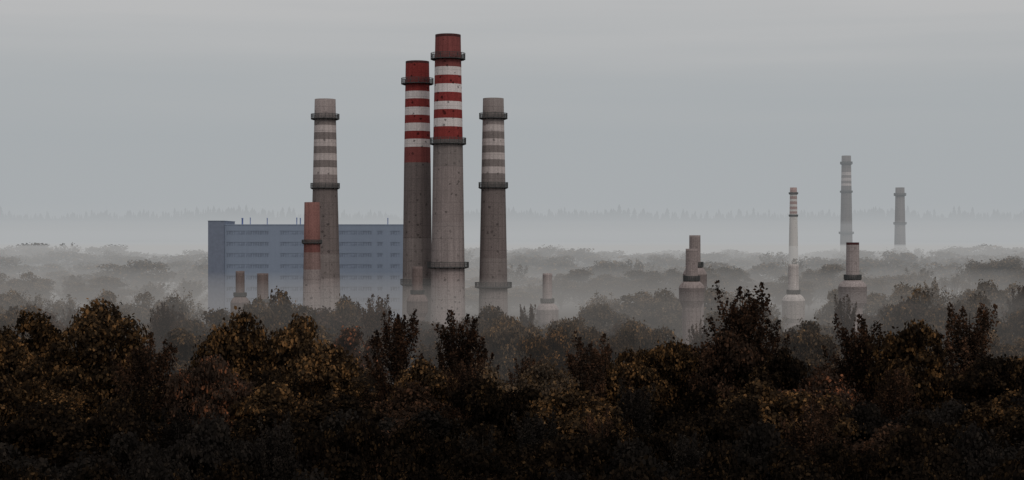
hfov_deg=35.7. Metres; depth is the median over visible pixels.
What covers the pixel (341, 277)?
window
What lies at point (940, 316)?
broadleaf tree
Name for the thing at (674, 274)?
broadleaf tree
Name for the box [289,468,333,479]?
broadleaf tree
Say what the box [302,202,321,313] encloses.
chimney
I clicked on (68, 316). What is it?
poplar tree
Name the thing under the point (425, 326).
broadleaf tree
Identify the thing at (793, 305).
vent tower
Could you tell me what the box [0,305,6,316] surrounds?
broadleaf tree
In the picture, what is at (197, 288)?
poplar tree
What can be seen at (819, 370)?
broadleaf tree
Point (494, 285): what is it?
chimney
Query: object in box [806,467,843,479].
broadleaf tree
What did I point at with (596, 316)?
broadleaf tree
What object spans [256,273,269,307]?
vent tower
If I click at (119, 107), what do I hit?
sky
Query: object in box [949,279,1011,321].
broadleaf tree
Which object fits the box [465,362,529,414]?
broadleaf tree
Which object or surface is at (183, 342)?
broadleaf tree
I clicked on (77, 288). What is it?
broadleaf tree
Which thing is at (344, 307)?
broadleaf tree
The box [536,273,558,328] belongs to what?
vent tower
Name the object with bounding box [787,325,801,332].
broadleaf tree
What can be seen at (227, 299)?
window
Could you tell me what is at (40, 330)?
broadleaf tree
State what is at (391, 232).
window
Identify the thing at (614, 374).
broadleaf tree
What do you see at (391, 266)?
window
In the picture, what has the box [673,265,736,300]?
broadleaf tree
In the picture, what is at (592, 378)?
poplar tree
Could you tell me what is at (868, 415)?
broadleaf tree
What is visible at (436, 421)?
broadleaf tree
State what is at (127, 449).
broadleaf tree
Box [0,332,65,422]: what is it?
broadleaf tree
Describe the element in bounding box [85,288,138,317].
broadleaf tree
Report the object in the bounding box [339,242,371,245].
window
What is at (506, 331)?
broadleaf tree
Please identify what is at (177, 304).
broadleaf tree
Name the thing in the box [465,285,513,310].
broadleaf tree
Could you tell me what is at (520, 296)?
broadleaf tree
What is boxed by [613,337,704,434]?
broadleaf tree
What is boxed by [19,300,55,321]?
bare tree
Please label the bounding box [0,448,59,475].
broadleaf tree
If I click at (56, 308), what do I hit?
bare tree
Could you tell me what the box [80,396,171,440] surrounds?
broadleaf tree
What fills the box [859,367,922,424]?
tree
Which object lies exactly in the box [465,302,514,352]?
broadleaf tree
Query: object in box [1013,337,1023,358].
broadleaf tree
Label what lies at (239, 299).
vent tower
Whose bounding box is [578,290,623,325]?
bare tree
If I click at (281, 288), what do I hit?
window
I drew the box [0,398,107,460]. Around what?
broadleaf tree
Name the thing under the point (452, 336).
poplar tree
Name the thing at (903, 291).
broadleaf tree
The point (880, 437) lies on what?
broadleaf tree
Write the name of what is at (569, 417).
broadleaf tree
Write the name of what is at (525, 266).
woodland
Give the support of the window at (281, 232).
in the office block
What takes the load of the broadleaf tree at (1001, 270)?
on the ground
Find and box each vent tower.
[230,271,249,314]
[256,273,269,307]
[407,267,427,330]
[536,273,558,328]
[679,249,704,344]
[683,235,706,332]
[782,264,804,331]
[838,242,866,332]
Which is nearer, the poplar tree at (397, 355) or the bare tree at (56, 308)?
the poplar tree at (397, 355)
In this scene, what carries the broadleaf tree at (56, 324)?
on the ground
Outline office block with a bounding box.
[208,218,402,320]
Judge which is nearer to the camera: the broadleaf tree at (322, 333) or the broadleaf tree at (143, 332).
the broadleaf tree at (322, 333)
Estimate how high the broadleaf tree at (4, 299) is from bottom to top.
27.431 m
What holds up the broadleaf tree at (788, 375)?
on the ground
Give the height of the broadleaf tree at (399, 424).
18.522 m
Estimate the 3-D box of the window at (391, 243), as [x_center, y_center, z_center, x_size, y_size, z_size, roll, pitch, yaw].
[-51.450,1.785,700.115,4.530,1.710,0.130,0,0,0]
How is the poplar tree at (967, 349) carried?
on the ground
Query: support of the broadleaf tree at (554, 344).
on the ground
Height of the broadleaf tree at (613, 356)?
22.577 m
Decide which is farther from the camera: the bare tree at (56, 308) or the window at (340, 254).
the window at (340, 254)
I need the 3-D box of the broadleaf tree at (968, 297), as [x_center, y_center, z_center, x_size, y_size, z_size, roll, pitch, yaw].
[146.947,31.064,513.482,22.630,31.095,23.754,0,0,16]
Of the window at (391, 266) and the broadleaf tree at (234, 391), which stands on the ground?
the broadleaf tree at (234, 391)
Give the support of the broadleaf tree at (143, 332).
on the ground
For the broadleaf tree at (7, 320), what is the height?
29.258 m
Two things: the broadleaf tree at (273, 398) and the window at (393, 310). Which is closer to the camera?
the broadleaf tree at (273, 398)
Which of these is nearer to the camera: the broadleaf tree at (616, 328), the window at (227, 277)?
the broadleaf tree at (616, 328)
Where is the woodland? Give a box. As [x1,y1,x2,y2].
[0,242,1023,297]
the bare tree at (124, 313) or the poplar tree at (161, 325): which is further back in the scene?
the bare tree at (124, 313)
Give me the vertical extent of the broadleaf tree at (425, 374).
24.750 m
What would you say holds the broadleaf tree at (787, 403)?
on the ground
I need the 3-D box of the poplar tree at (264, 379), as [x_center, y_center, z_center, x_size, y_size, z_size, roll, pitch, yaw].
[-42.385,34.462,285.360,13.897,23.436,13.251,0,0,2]
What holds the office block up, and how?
on the ground
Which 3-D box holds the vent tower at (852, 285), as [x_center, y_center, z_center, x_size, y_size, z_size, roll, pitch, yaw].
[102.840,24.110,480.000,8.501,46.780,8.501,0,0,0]
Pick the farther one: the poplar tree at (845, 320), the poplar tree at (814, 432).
the poplar tree at (845, 320)
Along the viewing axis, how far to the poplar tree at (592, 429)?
244.07 m
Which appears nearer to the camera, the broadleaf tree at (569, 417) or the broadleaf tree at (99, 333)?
the broadleaf tree at (569, 417)
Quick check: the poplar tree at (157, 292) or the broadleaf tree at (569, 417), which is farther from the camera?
the poplar tree at (157, 292)
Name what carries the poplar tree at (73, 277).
on the ground
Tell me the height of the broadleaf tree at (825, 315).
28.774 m
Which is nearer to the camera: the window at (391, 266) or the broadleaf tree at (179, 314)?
the broadleaf tree at (179, 314)
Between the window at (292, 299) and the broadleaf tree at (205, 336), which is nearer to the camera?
the broadleaf tree at (205, 336)
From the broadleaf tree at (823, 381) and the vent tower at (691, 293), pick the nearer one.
the broadleaf tree at (823, 381)
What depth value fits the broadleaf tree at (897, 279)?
774.56 m
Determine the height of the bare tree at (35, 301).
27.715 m
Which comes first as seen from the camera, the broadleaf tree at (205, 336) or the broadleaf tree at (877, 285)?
the broadleaf tree at (205, 336)
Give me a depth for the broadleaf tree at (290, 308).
442.66 m
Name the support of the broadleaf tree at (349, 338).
on the ground
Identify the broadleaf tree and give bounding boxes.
[0,271,55,305]
[0,273,24,294]
[0,289,26,314]
[0,302,42,335]
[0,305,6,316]
[0,308,89,368]
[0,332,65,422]
[0,376,30,444]
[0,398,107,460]
[0,440,24,459]
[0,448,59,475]
[0,464,59,479]
[2,311,68,336]
[12,365,101,419]
[16,324,77,351]
[38,298,157,410]
[60,397,156,457]
[62,275,135,307]
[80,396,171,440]
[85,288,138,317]
[101,429,194,476]
[119,290,163,325]
[122,316,159,345]
[139,294,205,328]
[147,308,208,336]
[149,390,234,449]
[153,327,207,382]
[157,412,269,479]
[162,355,234,434]
[178,307,251,337]
[179,324,228,359]
[186,305,272,384]
[199,354,255,404]
[205,308,230,327]
[221,407,322,479]
[224,380,327,441]
[229,300,307,329]
[242,294,267,317]
[245,312,328,391]
[254,286,325,338]
[284,339,363,406]
[285,391,385,429]
[286,409,375,470]
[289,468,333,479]
[294,324,337,346]
[310,305,360,340]
[325,292,362,346]
[333,324,385,370]
[344,307,390,348]
[345,368,391,402]
[359,380,453,441]
[365,407,459,438]
[369,419,424,471]
[384,355,457,421]
[390,318,435,372]
[414,320,446,338]
[425,316,485,354]
[438,373,545,467]
[445,332,498,373]
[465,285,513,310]
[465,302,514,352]
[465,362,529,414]
[478,286,541,312]
[479,314,548,382]
[510,321,546,356]
[513,383,638,470]
[514,325,577,383]
[514,357,587,435]
[541,318,584,336]
[545,313,587,332]
[552,268,616,308]
[554,318,607,363]
[577,301,629,334]
[591,276,634,304]
[594,326,643,364]
[598,320,634,349]
[599,335,635,359]
[600,354,663,410]
[603,289,662,329]
[611,317,677,350]
[613,269,677,302]
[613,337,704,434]
[638,288,704,340]
[643,268,682,298]
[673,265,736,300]
[673,342,708,396]
[676,286,738,335]
[680,325,763,401]
[686,311,768,347]
[689,395,799,451]
[706,304,777,333]
[715,266,756,299]
[715,375,867,453]
[733,345,810,409]
[754,273,818,309]
[757,305,783,346]
[772,368,859,418]
[773,317,843,380]
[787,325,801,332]
[798,364,850,389]
[801,263,867,305]
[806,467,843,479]
[813,289,863,331]
[816,323,850,361]
[824,400,899,445]
[832,421,927,455]
[858,319,952,421]
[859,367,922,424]
[861,276,893,314]
[863,292,898,317]
[863,304,891,332]
[869,327,887,342]
[873,274,932,298]
[877,281,935,313]
[877,285,951,338]
[880,296,951,344]
[915,339,960,373]
[936,304,977,340]
[936,351,1021,422]
[947,328,1023,370]
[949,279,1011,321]
[952,289,999,318]
[953,291,998,336]
[954,389,1023,439]
[955,355,1023,374]
[965,256,1023,290]
[984,354,1023,401]
[989,305,1023,345]
[994,281,1022,321]
[998,383,1023,419]
[999,267,1023,297]
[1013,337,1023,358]
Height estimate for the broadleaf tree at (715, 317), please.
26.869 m
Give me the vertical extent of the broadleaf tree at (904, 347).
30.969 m
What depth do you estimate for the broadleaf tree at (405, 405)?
278.25 m
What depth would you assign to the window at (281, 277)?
700.10 m
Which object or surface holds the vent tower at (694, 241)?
on the ground
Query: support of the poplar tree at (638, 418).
on the ground
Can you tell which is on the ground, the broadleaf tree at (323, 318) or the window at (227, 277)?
the broadleaf tree at (323, 318)
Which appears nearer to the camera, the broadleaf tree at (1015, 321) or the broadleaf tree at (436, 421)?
the broadleaf tree at (436, 421)
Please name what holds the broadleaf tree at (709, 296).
on the ground
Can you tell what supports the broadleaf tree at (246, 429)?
on the ground
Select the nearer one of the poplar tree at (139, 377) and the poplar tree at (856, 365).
the poplar tree at (139, 377)
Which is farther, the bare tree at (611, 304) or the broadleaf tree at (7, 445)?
the bare tree at (611, 304)
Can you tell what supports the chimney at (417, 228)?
on the ground
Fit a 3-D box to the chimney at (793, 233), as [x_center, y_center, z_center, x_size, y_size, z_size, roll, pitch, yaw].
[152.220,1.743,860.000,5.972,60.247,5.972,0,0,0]
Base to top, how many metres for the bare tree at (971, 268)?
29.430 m
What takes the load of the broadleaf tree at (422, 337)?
on the ground
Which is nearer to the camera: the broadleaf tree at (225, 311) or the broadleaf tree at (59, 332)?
the broadleaf tree at (59, 332)
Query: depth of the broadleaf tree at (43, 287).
767.36 m
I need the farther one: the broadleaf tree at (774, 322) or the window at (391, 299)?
the window at (391, 299)
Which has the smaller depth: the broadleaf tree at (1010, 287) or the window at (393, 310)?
the broadleaf tree at (1010, 287)
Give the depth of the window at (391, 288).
700.10 m
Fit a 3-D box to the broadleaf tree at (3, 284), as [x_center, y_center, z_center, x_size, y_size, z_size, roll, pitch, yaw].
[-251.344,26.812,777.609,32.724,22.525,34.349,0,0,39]
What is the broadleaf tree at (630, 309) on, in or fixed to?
on the ground
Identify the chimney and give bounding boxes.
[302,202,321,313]
[310,98,339,311]
[400,60,433,327]
[427,33,468,326]
[475,98,511,319]
[789,187,797,263]
[839,155,853,251]
[893,187,906,251]
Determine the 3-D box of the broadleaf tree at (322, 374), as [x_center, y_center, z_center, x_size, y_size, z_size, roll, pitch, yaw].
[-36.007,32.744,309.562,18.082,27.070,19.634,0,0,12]
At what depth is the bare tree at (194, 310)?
579.03 m
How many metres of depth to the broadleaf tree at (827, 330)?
444.64 m
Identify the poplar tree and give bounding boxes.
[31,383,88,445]
[54,275,88,310]
[58,306,81,327]
[109,332,179,421]
[129,281,173,307]
[148,302,180,352]
[171,278,207,310]
[249,411,302,479]
[251,367,311,411]
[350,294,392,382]
[363,309,423,402]
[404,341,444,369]
[432,309,499,419]
[441,354,488,423]
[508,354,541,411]
[519,304,536,326]
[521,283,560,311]
[563,331,634,409]
[580,406,621,446]
[609,377,669,457]
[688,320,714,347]
[701,280,791,381]
[766,303,788,331]
[778,393,852,464]
[822,313,883,408]
[827,294,860,357]
[904,268,941,292]
[924,277,945,305]
[936,302,998,408]
[1001,286,1023,337]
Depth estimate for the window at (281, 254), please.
700.10 m
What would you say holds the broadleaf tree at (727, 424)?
on the ground
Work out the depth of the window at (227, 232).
700.10 m
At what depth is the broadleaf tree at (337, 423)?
242.08 m
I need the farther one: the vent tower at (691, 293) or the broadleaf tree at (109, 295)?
the broadleaf tree at (109, 295)
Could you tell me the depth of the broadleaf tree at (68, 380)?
287.59 m
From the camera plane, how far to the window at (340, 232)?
700.10 m
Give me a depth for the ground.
2555.98 m
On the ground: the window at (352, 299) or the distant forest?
the distant forest
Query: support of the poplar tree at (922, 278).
on the ground
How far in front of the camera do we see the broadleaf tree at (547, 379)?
298.72 m
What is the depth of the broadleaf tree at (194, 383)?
267.71 m
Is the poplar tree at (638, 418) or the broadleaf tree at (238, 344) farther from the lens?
the broadleaf tree at (238, 344)
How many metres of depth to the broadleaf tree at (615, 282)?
787.38 m
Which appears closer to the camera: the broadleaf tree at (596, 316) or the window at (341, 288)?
the broadleaf tree at (596, 316)
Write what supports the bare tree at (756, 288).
on the ground
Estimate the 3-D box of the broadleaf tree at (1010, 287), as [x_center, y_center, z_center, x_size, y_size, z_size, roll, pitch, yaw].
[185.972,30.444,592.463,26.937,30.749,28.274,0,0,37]
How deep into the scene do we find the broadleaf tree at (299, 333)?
322.84 m
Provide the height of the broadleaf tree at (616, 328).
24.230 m
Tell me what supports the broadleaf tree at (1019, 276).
on the ground
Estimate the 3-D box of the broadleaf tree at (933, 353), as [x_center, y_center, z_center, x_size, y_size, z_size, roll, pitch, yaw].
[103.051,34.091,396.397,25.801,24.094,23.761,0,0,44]
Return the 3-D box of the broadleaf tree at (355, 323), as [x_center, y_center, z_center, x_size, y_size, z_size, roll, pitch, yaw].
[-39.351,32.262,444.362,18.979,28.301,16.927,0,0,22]
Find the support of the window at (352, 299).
in the office block
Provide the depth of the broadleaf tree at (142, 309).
586.09 m
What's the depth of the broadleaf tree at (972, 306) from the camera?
449.13 m
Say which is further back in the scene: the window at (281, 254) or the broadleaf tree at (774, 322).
the window at (281, 254)
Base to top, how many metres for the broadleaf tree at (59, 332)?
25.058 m
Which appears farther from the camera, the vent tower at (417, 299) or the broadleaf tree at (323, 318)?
the vent tower at (417, 299)
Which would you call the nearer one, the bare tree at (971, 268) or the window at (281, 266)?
the window at (281, 266)
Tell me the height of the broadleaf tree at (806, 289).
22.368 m
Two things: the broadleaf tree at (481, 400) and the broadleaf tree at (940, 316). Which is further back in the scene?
the broadleaf tree at (940, 316)
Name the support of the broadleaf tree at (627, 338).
on the ground
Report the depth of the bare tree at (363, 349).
400.84 m
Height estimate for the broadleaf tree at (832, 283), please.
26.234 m
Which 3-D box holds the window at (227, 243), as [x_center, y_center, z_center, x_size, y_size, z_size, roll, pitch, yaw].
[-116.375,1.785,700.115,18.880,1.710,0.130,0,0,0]
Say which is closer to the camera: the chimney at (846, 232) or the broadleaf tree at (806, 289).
the broadleaf tree at (806, 289)
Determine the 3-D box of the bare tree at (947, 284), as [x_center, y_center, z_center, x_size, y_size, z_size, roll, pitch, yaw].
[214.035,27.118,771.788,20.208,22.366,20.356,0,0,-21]
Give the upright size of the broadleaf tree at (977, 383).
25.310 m
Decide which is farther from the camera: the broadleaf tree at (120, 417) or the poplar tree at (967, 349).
the poplar tree at (967, 349)
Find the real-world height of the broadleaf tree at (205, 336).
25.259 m
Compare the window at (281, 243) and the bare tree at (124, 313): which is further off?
the window at (281, 243)
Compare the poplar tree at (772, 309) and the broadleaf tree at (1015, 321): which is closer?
the broadleaf tree at (1015, 321)
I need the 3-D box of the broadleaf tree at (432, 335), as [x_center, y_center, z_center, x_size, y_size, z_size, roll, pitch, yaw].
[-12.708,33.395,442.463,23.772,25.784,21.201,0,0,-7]
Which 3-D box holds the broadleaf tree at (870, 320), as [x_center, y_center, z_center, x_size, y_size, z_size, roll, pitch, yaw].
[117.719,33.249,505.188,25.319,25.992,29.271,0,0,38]
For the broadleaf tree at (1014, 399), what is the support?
on the ground
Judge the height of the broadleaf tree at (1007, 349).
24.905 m
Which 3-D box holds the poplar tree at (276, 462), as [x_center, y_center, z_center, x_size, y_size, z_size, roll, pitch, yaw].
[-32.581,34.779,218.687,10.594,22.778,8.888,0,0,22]
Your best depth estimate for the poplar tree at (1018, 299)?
500.43 m
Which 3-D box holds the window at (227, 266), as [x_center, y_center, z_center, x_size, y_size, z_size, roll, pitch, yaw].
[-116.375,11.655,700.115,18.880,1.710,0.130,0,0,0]
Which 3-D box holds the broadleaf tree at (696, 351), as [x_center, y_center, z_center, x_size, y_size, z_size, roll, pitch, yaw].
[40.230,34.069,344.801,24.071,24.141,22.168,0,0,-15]
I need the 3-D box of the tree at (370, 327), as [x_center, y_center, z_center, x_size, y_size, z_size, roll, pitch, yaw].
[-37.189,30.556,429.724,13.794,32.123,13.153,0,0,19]
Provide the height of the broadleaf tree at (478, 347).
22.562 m
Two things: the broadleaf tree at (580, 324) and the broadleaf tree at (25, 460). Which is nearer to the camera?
the broadleaf tree at (25, 460)
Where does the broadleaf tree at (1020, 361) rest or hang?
on the ground
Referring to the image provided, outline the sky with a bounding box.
[0,0,1023,218]
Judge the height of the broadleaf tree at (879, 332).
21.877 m
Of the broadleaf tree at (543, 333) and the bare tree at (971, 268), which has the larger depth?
the bare tree at (971, 268)
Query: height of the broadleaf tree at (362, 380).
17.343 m
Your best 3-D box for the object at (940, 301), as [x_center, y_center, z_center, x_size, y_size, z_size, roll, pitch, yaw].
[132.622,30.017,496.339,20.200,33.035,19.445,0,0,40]
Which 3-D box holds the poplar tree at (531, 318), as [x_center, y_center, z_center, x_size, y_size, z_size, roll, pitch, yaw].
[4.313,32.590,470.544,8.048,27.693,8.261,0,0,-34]
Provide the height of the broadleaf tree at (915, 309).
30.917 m
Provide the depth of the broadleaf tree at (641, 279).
783.43 m
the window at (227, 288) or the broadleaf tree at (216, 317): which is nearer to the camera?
the broadleaf tree at (216, 317)
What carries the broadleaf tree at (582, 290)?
on the ground
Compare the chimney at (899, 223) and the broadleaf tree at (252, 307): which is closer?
the broadleaf tree at (252, 307)
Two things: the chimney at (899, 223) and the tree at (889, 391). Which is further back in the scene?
the chimney at (899, 223)
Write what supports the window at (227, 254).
in the office block
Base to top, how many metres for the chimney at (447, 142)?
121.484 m
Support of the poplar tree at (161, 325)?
on the ground
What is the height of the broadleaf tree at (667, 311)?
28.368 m
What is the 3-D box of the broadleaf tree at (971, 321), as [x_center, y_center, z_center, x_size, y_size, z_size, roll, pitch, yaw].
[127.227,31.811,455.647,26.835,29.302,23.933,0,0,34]
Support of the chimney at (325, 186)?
on the ground
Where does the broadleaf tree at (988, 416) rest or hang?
on the ground
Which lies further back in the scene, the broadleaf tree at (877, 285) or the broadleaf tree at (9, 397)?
the broadleaf tree at (877, 285)
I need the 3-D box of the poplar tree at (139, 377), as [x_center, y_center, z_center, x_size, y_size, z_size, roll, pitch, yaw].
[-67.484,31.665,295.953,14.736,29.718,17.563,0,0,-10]
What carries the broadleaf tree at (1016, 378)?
on the ground
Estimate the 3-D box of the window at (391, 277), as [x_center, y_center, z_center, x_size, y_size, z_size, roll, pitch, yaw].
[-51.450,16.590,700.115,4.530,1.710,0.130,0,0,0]
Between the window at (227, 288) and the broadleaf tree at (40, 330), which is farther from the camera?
the window at (227, 288)
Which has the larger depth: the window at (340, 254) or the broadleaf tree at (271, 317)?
the window at (340, 254)
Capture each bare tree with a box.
[6,292,51,313]
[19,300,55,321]
[38,294,80,324]
[107,299,134,319]
[113,292,140,304]
[149,287,204,320]
[261,323,283,350]
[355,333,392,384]
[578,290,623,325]
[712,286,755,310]
[746,280,770,301]
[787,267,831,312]
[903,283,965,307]
[936,273,974,304]
[955,258,993,291]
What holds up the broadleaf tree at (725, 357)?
on the ground
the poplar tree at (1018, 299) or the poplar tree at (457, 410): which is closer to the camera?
the poplar tree at (457, 410)
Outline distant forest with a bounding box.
[0,204,1023,223]
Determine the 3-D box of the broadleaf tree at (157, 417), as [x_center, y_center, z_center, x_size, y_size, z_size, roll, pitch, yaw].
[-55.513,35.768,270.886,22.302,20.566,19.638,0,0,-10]
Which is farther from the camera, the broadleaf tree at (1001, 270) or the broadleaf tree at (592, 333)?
the broadleaf tree at (1001, 270)
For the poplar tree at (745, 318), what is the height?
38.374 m
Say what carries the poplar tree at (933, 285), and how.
on the ground
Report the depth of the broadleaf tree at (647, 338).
408.92 m
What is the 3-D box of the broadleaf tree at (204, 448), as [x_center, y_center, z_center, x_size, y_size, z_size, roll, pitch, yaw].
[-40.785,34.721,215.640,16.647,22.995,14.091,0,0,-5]
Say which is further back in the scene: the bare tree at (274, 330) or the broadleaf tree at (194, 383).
the bare tree at (274, 330)
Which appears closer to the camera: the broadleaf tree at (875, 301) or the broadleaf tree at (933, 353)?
the broadleaf tree at (933, 353)
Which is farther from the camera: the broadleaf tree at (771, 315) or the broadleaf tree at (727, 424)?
the broadleaf tree at (771, 315)
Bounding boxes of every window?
[226,231,268,234]
[226,242,268,245]
[226,253,268,256]
[226,265,268,267]
[226,276,268,279]
[226,287,268,290]
[226,298,254,301]
[280,231,303,234]
[280,242,303,245]
[280,253,303,256]
[280,265,302,267]
[280,276,302,279]
[280,287,302,290]
[289,298,302,301]
[339,231,371,234]
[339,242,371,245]
[339,253,371,256]
[340,265,371,267]
[340,276,371,279]
[340,287,371,290]
[341,298,371,301]
[390,231,399,234]
[390,242,399,245]
[390,253,399,256]
[390,265,399,267]
[390,276,399,279]
[390,287,399,290]
[390,298,399,301]
[391,309,399,312]
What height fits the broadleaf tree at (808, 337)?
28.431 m
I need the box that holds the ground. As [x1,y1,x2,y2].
[0,217,1023,438]
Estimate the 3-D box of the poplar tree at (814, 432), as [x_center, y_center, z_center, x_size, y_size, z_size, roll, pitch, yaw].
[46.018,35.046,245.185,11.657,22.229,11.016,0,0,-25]
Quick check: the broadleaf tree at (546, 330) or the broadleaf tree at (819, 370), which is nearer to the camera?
the broadleaf tree at (819, 370)
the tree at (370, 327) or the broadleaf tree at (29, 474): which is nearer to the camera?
the broadleaf tree at (29, 474)
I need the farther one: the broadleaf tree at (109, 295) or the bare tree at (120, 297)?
the bare tree at (120, 297)
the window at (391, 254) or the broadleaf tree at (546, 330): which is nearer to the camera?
the broadleaf tree at (546, 330)
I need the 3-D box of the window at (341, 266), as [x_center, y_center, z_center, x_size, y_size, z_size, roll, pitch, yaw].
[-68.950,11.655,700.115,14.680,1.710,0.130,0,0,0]
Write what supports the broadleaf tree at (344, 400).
on the ground
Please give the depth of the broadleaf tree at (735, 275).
788.40 m

